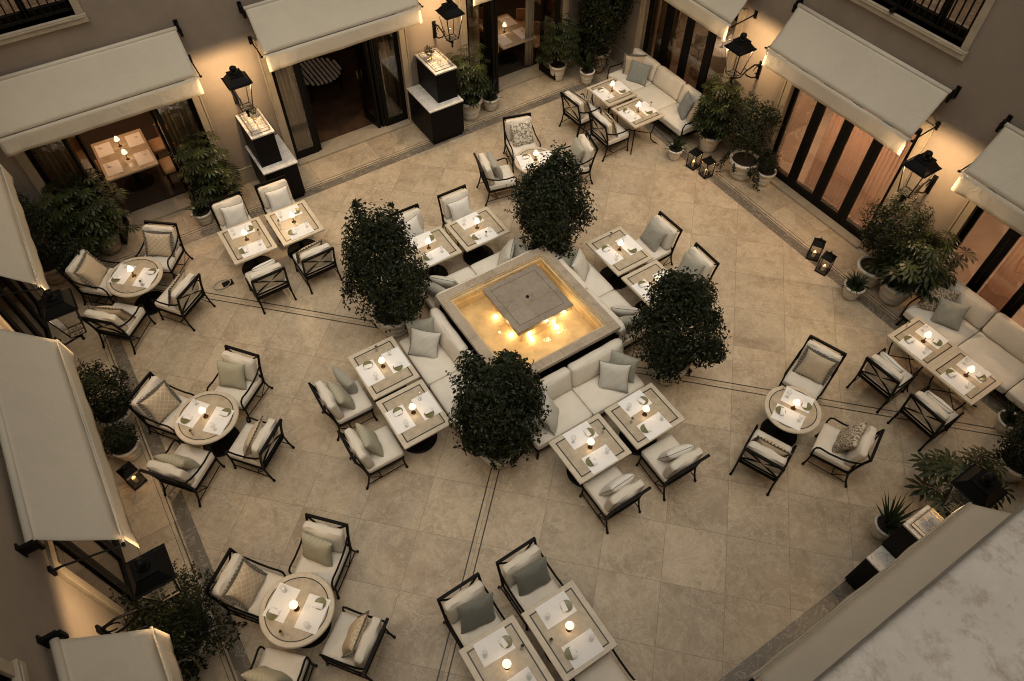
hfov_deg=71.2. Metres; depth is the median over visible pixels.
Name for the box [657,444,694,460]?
throw pillow
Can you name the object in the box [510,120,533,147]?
throw pillow
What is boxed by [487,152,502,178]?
throw pillow
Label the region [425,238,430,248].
table lamp
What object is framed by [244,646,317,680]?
armchair
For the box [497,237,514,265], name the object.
throw pillow
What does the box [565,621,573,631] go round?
table lamp
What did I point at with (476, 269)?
outdoor sofa
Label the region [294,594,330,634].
placemat
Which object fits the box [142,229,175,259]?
throw pillow
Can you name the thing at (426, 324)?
throw pillow
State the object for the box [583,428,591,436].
napkin
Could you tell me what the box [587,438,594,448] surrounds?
table lamp
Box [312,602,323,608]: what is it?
napkin
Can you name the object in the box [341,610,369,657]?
throw pillow
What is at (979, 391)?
dining table
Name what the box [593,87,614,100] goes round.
placemat
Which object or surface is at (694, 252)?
side chair
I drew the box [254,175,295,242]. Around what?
side chair
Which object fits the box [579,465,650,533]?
side chair
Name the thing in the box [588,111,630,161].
armchair
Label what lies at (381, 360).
table lamp
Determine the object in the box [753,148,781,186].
potted shrub
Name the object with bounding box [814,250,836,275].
floor lantern
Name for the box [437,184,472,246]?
side chair
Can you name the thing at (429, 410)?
napkin
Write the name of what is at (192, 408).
placemat
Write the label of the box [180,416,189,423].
bread plate
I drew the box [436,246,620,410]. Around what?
fountain
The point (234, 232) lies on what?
placemat
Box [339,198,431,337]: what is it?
potted laurel
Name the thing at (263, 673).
throw pillow
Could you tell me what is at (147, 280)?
placemat
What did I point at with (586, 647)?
placemat
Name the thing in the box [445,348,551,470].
potted laurel
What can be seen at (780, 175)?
door leaf
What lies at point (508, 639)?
bread plate
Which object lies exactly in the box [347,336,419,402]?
dining table
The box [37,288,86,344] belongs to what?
wall lantern
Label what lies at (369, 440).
throw pillow
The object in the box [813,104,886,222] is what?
door leaf
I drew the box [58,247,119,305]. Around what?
armchair
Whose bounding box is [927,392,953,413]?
throw pillow
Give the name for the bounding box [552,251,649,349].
outdoor sofa
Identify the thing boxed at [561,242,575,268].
throw pillow
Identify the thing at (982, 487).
wall lantern
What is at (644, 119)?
dining table
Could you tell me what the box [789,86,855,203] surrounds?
door leaf
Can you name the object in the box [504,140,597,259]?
potted laurel
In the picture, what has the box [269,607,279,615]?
napkin
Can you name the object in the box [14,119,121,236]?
door leaf
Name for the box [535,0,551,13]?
room walls
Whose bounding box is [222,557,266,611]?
throw pillow
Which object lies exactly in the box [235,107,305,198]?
service cabinet
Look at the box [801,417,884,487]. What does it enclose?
armchair
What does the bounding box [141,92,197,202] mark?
door leaf
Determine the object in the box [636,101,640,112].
table lamp
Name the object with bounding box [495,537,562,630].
armchair
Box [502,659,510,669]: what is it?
table lamp
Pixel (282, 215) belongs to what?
placemat
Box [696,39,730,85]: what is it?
indoor table
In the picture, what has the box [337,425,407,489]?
armchair
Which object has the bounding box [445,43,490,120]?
potted fatsia
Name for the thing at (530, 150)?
round table
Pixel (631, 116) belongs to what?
placemat
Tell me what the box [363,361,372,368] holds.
bread plate
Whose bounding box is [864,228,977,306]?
potted fatsia
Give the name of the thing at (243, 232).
table lamp
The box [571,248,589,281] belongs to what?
throw pillow
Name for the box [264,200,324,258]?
dining table
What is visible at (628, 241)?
placemat
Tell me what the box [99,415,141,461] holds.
potted shrub
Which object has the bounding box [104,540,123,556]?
door leaf
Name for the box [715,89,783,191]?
potted shrub
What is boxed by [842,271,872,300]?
potted grass plant
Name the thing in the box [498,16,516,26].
placemat
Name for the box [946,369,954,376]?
bread plate
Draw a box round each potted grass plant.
[180,194,212,225]
[482,78,502,111]
[576,56,600,84]
[664,134,688,160]
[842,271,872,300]
[871,491,923,540]
[991,401,1023,433]
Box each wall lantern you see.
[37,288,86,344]
[95,543,181,634]
[221,65,253,116]
[432,0,464,47]
[724,32,762,83]
[897,150,941,201]
[942,463,1008,515]
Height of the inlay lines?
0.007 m
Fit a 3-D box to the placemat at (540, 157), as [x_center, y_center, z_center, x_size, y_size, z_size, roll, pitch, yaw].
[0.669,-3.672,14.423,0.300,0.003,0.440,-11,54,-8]
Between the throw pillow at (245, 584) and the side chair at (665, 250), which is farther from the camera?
the side chair at (665, 250)
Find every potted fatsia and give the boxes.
[36,167,139,255]
[169,131,244,207]
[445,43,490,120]
[535,13,584,81]
[691,73,743,152]
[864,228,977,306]
[904,444,1015,518]
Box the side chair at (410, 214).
[392,203,426,231]
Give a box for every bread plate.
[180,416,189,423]
[222,408,230,416]
[266,608,276,619]
[315,597,325,609]
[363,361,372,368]
[393,365,402,370]
[393,407,402,415]
[424,411,433,417]
[500,635,511,647]
[560,600,572,611]
[564,647,576,659]
[585,428,594,436]
[585,457,594,465]
[639,396,647,404]
[640,424,650,432]
[776,406,785,413]
[801,402,811,409]
[933,338,942,345]
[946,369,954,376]
[976,375,986,380]
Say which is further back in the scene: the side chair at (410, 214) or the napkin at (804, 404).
the side chair at (410, 214)
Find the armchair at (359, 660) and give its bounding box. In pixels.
[319,606,395,680]
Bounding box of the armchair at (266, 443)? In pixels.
[224,416,294,481]
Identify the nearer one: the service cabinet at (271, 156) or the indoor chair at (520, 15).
the service cabinet at (271, 156)
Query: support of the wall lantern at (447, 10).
attached to the building facade at (214, 39)
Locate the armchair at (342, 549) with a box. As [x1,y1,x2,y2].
[288,513,358,599]
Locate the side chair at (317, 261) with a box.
[293,243,342,294]
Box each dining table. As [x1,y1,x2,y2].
[217,216,277,275]
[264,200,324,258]
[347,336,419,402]
[376,379,451,453]
[404,226,461,281]
[445,207,509,265]
[458,615,554,680]
[521,580,617,680]
[548,413,631,487]
[586,77,636,113]
[586,226,653,289]
[604,382,684,455]
[611,97,663,154]
[621,260,666,324]
[887,316,958,391]
[913,348,1002,410]
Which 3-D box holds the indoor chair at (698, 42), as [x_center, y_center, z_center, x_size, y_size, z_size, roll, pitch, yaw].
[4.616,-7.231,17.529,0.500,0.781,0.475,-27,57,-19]
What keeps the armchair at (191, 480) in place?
on the courtyard paving
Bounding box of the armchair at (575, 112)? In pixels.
[559,91,600,137]
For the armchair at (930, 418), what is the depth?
10.93 m
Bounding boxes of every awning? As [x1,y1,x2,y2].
[0,19,203,157]
[0,164,49,295]
[0,328,139,576]
[36,622,182,680]
[236,0,423,71]
[473,0,490,5]
[664,0,757,40]
[743,500,1011,680]
[761,0,961,154]
[950,114,1023,235]
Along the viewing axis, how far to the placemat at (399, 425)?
10.70 m
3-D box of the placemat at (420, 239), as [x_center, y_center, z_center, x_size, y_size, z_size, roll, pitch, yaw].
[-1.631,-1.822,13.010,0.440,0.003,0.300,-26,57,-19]
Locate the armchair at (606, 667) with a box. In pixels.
[570,649,636,680]
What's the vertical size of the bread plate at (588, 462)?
0.012 m
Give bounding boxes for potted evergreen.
[574,0,639,73]
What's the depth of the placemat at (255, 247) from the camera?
12.88 m
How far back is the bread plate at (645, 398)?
10.94 m
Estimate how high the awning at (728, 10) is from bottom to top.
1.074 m
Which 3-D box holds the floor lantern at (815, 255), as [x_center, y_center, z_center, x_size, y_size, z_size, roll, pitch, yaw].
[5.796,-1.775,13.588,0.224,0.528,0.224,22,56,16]
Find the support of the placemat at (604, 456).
on the dining table at (579, 472)
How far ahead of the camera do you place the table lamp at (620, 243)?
12.71 m
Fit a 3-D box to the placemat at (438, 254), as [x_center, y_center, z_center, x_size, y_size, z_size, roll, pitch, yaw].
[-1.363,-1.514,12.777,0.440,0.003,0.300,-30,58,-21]
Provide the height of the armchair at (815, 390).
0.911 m
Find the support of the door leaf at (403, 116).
in the building facade at (214, 39)
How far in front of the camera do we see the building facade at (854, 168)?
12.19 m
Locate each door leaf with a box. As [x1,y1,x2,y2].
[0,276,52,338]
[0,289,40,336]
[0,308,21,332]
[7,278,49,329]
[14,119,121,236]
[53,541,144,621]
[61,116,128,243]
[65,540,129,591]
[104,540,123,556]
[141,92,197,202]
[147,80,224,196]
[266,46,319,159]
[294,45,321,149]
[348,24,380,127]
[354,22,384,126]
[370,14,407,125]
[466,0,488,87]
[487,0,495,91]
[494,0,498,92]
[539,0,560,80]
[543,0,555,66]
[643,0,670,62]
[660,0,693,76]
[679,1,715,90]
[699,15,738,93]
[768,70,827,185]
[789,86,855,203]
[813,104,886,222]
[838,124,922,240]
[942,189,1023,288]
[971,232,1023,314]
[1006,294,1023,317]
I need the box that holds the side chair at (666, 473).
[635,435,710,501]
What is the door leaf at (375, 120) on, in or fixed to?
in the building facade at (214, 39)
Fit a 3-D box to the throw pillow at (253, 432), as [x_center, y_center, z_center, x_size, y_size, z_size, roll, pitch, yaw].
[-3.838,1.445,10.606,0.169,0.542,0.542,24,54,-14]
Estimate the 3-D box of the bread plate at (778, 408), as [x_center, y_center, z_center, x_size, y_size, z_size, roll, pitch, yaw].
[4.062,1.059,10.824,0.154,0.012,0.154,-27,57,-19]
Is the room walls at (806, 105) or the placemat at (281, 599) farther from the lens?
the room walls at (806, 105)
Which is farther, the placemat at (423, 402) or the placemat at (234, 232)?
the placemat at (234, 232)
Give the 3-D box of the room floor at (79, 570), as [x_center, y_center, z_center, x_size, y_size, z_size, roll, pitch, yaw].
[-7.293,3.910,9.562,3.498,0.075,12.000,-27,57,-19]
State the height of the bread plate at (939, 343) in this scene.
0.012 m
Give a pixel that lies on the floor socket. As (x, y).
(227, 283)
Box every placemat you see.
[94,142,114,157]
[103,159,123,176]
[108,264,135,284]
[124,132,144,147]
[132,267,159,287]
[133,149,153,165]
[176,399,209,427]
[202,407,233,434]
[228,221,254,239]
[238,239,266,257]
[262,582,299,622]
[275,204,301,221]
[286,222,313,239]
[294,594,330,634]
[356,359,384,386]
[381,346,409,372]
[385,405,415,434]
[410,231,436,249]
[411,391,441,420]
[422,246,449,265]
[456,211,483,229]
[470,226,498,244]
[473,626,514,667]
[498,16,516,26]
[498,34,511,45]
[507,666,536,680]
[513,27,524,38]
[516,154,534,169]
[535,591,576,628]
[537,150,550,163]
[561,628,603,669]
[563,421,598,449]
[582,444,617,473]
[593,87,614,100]
[596,244,623,264]
[608,81,629,93]
[615,235,642,254]
[618,108,640,122]
[618,390,651,416]
[632,279,656,301]
[634,101,656,115]
[637,412,671,439]
[771,403,805,430]
[781,387,814,412]
[898,334,932,359]
[915,324,948,348]
[940,367,975,394]
[956,356,990,382]
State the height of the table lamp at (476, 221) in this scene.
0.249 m
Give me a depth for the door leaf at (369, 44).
15.46 m
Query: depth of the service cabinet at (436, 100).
15.36 m
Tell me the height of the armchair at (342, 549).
0.911 m
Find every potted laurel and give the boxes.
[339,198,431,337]
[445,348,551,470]
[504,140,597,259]
[621,266,731,386]
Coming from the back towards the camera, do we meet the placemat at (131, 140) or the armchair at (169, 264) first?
the placemat at (131, 140)
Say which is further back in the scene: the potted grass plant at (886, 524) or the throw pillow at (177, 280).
the throw pillow at (177, 280)
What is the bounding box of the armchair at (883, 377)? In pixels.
[846,348,917,413]
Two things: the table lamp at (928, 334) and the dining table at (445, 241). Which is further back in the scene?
the dining table at (445, 241)
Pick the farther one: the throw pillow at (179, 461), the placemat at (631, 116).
the placemat at (631, 116)
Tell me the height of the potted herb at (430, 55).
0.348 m
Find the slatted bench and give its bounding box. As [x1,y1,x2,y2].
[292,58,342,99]
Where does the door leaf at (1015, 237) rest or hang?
in the building facade at (854, 168)
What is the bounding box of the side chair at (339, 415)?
[308,380,377,440]
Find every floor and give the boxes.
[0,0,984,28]
[0,296,111,599]
[31,100,218,228]
[285,29,401,150]
[479,0,550,79]
[651,14,738,111]
[776,112,864,229]
[951,199,1023,327]
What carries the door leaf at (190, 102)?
in the building facade at (214, 39)
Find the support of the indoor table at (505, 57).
on the room floor at (509, 7)
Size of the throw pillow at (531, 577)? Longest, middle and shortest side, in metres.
0.500 x 0.500 x 0.169 m
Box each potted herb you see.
[249,104,258,119]
[424,45,433,61]
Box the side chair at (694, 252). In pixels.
[674,242,719,282]
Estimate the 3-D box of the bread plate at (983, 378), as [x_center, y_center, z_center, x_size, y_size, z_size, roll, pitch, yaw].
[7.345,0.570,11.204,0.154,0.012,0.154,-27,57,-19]
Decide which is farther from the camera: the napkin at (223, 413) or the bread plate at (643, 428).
the napkin at (223, 413)
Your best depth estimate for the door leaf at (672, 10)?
15.95 m
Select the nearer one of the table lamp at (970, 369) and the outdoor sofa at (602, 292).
the table lamp at (970, 369)
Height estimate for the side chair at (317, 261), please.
0.911 m
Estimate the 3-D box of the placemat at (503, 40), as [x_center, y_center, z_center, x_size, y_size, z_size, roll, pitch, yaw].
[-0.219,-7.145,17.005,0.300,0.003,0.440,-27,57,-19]
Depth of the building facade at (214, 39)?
13.66 m
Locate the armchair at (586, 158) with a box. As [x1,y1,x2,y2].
[560,131,598,184]
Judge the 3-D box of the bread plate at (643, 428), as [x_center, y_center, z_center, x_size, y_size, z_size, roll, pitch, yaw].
[1.983,1.308,10.630,0.154,0.012,0.154,-27,57,-19]
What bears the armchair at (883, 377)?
on the courtyard paving
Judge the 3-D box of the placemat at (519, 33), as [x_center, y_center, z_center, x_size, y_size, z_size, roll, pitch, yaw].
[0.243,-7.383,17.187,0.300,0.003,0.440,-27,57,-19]
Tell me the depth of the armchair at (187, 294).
12.40 m
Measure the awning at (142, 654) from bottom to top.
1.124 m
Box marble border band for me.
[91,79,1023,680]
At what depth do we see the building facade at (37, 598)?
7.01 m
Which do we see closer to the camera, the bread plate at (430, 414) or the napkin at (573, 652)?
the napkin at (573, 652)
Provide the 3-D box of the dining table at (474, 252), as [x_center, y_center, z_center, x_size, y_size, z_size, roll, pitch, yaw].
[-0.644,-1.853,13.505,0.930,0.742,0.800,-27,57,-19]
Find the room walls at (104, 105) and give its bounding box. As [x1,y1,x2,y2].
[69,94,139,116]
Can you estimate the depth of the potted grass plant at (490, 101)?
16.39 m
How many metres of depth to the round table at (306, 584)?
9.02 m
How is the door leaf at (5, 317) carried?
in the building facade at (37, 598)
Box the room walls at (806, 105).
[788,75,839,132]
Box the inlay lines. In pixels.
[85,75,1016,680]
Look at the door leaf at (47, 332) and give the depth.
11.82 m
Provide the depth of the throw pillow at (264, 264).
12.48 m
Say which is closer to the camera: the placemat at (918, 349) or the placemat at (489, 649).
the placemat at (489, 649)
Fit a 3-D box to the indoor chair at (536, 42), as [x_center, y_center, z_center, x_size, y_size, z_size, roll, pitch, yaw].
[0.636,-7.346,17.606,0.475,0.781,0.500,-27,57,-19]
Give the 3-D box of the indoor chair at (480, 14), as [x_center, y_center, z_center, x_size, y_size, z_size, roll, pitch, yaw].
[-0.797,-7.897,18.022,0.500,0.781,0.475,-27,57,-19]
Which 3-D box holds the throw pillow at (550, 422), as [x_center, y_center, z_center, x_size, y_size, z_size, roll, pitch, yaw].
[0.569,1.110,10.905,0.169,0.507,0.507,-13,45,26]
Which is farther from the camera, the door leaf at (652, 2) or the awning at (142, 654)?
the door leaf at (652, 2)
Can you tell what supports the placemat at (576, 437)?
on the dining table at (579, 472)
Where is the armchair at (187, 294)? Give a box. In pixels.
[150,273,215,331]
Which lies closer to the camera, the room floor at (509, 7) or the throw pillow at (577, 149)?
the throw pillow at (577, 149)
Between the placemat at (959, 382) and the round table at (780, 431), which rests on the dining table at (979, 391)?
the placemat at (959, 382)
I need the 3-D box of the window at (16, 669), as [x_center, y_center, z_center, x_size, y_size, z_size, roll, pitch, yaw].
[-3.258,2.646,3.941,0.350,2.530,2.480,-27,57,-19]
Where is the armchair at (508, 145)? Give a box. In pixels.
[502,112,540,172]
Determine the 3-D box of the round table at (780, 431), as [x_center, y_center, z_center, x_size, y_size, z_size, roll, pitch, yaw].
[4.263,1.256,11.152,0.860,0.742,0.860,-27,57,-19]
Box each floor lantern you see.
[116,461,147,490]
[685,146,703,170]
[698,156,716,178]
[806,237,825,261]
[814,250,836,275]
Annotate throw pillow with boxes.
[73,251,108,289]
[89,306,135,319]
[136,379,181,427]
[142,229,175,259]
[154,454,199,468]
[168,268,184,306]
[216,360,246,389]
[219,202,248,227]
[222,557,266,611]
[241,666,292,680]
[243,416,262,458]
[251,259,275,271]
[265,185,292,211]
[295,239,321,264]
[301,532,332,566]
[327,381,355,409]
[332,365,357,394]
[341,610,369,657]
[356,423,383,456]
[400,215,423,239]
[406,318,434,341]
[408,327,440,358]
[422,280,444,296]
[428,275,458,288]
[447,195,471,220]
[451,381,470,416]
[457,592,495,633]
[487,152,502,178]
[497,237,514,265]
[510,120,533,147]
[512,556,550,595]
[513,234,526,257]
[530,410,541,436]
[540,391,558,435]
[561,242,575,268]
[569,137,584,167]
[570,89,591,113]
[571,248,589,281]
[598,360,630,392]
[599,474,634,495]
[601,107,617,136]
[610,349,639,382]
[611,306,638,316]
[618,315,641,329]
[622,53,646,74]
[626,59,651,86]
[639,218,666,252]
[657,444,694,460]
[676,251,705,280]
[677,91,693,120]
[687,95,702,122]
[749,435,791,457]
[792,346,839,385]
[832,422,866,452]
[880,351,902,372]
[917,286,960,311]
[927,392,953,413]
[930,297,970,330]
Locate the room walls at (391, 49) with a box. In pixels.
[357,16,394,66]
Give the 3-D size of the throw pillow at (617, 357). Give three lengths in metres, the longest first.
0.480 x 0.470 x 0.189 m
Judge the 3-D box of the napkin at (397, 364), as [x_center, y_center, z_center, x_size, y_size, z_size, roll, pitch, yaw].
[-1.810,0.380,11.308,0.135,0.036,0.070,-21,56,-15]
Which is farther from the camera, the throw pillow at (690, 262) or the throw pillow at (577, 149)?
the throw pillow at (577, 149)
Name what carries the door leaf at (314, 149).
in the building facade at (214, 39)
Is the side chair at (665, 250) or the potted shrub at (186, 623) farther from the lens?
the side chair at (665, 250)
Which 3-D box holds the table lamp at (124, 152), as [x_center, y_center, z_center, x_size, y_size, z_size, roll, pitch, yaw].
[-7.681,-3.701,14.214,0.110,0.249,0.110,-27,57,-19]
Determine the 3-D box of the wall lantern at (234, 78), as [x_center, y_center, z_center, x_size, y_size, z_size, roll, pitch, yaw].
[-5.015,-4.594,13.037,0.437,1.196,1.000,-27,57,-19]
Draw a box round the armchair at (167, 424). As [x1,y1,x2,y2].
[123,371,194,443]
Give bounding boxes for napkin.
[182,414,192,419]
[219,411,228,416]
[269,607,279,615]
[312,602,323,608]
[364,363,372,368]
[393,362,401,367]
[393,409,402,416]
[424,407,433,413]
[498,636,508,648]
[559,601,567,611]
[569,646,577,658]
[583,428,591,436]
[589,456,597,464]
[636,397,645,403]
[644,423,651,431]
[780,407,785,415]
[802,400,807,407]
[948,372,956,377]
[976,371,984,377]
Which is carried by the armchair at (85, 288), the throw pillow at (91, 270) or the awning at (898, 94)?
the throw pillow at (91, 270)
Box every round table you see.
[106,257,162,314]
[174,391,239,456]
[259,572,334,648]
[514,147,551,192]
[760,386,821,446]
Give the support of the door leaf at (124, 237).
in the building facade at (214, 39)
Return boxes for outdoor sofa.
[399,308,499,437]
[420,249,534,314]
[514,338,644,459]
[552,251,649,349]
[607,48,711,138]
[895,279,1023,415]
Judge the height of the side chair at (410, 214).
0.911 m
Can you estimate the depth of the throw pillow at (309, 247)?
12.74 m
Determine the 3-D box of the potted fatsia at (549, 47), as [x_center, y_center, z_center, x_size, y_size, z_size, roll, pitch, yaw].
[1.073,-6.840,16.794,1.195,1.552,1.140,27,57,19]
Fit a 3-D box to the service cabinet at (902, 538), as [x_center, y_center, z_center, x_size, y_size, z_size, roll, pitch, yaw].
[5.206,3.005,9.238,0.790,1.676,0.995,-27,57,-19]
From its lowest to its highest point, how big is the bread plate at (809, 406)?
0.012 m
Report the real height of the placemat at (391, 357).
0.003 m
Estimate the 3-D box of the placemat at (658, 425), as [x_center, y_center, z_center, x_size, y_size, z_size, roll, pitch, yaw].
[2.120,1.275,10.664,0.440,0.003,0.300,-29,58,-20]
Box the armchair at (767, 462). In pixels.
[729,424,796,495]
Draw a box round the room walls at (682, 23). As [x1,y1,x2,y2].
[653,0,712,42]
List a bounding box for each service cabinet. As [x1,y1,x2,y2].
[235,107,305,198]
[407,46,463,144]
[845,505,943,590]
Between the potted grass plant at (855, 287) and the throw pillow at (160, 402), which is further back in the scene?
the potted grass plant at (855, 287)
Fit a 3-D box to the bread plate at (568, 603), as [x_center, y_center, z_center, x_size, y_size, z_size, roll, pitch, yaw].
[0.689,3.362,9.064,0.154,0.012,0.154,-27,57,-19]
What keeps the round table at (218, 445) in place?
on the courtyard paving
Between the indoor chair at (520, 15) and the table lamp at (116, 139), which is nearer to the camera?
the table lamp at (116, 139)
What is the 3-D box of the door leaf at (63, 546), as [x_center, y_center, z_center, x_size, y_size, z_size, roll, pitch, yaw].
[-4.990,2.983,8.602,0.090,2.565,0.655,-27,57,-19]
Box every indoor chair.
[94,160,104,176]
[148,124,173,158]
[159,143,182,189]
[479,7,482,31]
[516,8,525,48]
[533,21,547,62]
[691,33,707,65]
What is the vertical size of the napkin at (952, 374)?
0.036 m
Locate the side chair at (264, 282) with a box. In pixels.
[245,262,296,314]
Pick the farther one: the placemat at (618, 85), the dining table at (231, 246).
the placemat at (618, 85)
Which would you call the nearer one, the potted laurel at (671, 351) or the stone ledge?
the stone ledge
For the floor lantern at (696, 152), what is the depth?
15.21 m
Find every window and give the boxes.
[0,0,88,45]
[0,657,28,680]
[851,0,995,60]
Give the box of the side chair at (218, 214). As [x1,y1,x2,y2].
[208,190,251,230]
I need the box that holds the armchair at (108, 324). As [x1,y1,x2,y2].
[77,298,155,354]
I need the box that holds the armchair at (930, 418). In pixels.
[887,384,963,451]
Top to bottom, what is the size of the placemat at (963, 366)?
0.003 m
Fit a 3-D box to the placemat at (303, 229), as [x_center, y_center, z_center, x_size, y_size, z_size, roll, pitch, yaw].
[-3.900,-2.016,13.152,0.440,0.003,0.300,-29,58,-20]
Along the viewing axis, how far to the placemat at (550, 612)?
9.03 m
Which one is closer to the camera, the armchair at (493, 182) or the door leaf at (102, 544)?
the door leaf at (102, 544)
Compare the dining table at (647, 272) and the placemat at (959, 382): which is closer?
the placemat at (959, 382)
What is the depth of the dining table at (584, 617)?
8.89 m
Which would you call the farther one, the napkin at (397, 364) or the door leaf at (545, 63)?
the door leaf at (545, 63)
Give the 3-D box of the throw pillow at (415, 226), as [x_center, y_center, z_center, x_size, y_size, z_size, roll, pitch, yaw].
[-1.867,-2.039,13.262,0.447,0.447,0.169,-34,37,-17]
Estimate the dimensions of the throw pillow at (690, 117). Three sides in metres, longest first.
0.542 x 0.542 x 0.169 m
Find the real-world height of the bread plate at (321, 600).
0.012 m
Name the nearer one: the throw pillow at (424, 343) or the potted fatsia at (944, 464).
the potted fatsia at (944, 464)
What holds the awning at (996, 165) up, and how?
attached to the building facade at (854, 168)
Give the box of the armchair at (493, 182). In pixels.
[473,153,516,206]
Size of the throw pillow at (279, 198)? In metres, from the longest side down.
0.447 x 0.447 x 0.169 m
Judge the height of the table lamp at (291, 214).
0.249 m
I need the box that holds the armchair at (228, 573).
[203,547,285,623]
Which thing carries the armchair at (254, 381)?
on the courtyard paving
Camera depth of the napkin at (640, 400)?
10.90 m
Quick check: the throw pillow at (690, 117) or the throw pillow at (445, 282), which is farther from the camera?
the throw pillow at (690, 117)
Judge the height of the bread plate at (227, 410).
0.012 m
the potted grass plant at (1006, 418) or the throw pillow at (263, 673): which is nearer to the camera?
the throw pillow at (263, 673)
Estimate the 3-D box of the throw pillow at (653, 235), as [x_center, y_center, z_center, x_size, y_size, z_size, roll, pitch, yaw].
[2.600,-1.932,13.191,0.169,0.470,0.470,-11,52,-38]
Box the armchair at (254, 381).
[206,345,272,422]
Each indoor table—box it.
[91,128,158,191]
[479,14,535,64]
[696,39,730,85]
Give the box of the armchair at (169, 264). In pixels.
[134,220,193,277]
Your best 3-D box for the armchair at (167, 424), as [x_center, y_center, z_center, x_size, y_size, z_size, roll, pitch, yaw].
[-5.362,1.080,11.163,0.751,0.911,0.644,17,55,12]
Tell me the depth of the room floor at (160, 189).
15.22 m
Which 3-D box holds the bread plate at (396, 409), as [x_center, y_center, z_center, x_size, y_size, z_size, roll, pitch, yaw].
[-1.722,1.071,10.800,0.154,0.012,0.154,-27,57,-19]
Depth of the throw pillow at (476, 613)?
9.00 m
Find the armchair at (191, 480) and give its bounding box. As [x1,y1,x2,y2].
[139,439,225,507]
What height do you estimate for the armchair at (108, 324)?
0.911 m
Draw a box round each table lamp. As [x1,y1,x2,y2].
[114,136,121,146]
[122,149,129,159]
[127,265,135,276]
[199,407,207,417]
[241,229,248,240]
[289,212,295,222]
[289,600,299,611]
[378,357,384,367]
[409,403,415,414]
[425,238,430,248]
[474,218,479,228]
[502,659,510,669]
[533,150,538,160]
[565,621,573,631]
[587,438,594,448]
[617,240,623,250]
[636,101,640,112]
[642,405,649,415]
[791,399,799,410]
[921,331,931,342]
[963,366,974,376]
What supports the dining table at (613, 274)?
on the courtyard paving
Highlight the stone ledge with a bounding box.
[813,504,1023,680]
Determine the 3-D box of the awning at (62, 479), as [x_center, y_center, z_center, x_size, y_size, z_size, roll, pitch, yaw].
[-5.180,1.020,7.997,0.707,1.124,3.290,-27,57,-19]
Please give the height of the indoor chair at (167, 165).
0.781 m
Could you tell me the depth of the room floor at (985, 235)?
13.94 m
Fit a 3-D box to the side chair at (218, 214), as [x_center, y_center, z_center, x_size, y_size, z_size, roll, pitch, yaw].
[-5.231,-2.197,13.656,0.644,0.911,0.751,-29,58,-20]
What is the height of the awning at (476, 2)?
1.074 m
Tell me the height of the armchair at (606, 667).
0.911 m
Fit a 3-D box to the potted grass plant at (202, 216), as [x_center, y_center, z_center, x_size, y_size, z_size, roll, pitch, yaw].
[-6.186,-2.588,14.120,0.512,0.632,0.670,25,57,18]
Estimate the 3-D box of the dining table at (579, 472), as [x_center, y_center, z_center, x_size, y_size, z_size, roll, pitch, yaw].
[1.138,1.782,10.744,0.930,0.742,0.800,-27,57,-19]
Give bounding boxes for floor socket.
[213,279,233,289]
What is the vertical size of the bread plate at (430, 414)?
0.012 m
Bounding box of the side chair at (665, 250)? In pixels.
[636,211,682,265]
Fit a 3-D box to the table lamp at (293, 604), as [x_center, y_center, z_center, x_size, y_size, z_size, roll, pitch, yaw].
[-2.721,3.316,8.946,0.110,0.249,0.110,35,60,24]
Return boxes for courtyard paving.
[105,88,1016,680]
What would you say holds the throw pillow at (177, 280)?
on the armchair at (187, 294)
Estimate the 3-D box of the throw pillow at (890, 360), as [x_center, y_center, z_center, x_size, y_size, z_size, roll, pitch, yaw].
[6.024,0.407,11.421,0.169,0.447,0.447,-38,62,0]
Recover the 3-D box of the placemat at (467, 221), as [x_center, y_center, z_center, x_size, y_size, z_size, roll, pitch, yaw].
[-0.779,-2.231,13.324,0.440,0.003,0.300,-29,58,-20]
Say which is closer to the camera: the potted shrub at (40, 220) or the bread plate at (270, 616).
the bread plate at (270, 616)
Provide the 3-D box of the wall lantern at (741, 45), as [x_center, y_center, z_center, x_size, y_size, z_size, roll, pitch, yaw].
[4.490,-5.393,13.668,1.000,1.196,0.437,-27,57,-19]
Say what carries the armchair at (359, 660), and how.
on the courtyard paving
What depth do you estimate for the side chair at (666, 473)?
10.57 m
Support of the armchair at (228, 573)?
on the courtyard paving
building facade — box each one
[0,0,606,249]
[0,276,158,680]
[604,0,1023,317]
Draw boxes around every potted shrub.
[14,185,68,285]
[45,233,99,278]
[76,358,137,430]
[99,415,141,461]
[109,558,246,680]
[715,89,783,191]
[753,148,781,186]
[855,187,934,288]
[992,408,1023,482]
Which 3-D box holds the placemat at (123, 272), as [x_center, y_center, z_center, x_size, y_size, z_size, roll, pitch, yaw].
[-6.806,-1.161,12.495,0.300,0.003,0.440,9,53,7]
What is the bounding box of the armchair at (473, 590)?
[437,572,504,648]
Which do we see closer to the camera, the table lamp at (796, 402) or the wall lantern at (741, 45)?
the table lamp at (796, 402)
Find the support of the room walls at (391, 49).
on the room floor at (337, 111)
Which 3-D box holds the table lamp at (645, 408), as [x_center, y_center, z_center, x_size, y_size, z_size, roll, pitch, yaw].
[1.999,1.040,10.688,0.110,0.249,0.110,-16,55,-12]
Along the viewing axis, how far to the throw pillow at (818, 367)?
11.34 m
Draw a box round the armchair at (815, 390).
[778,335,846,400]

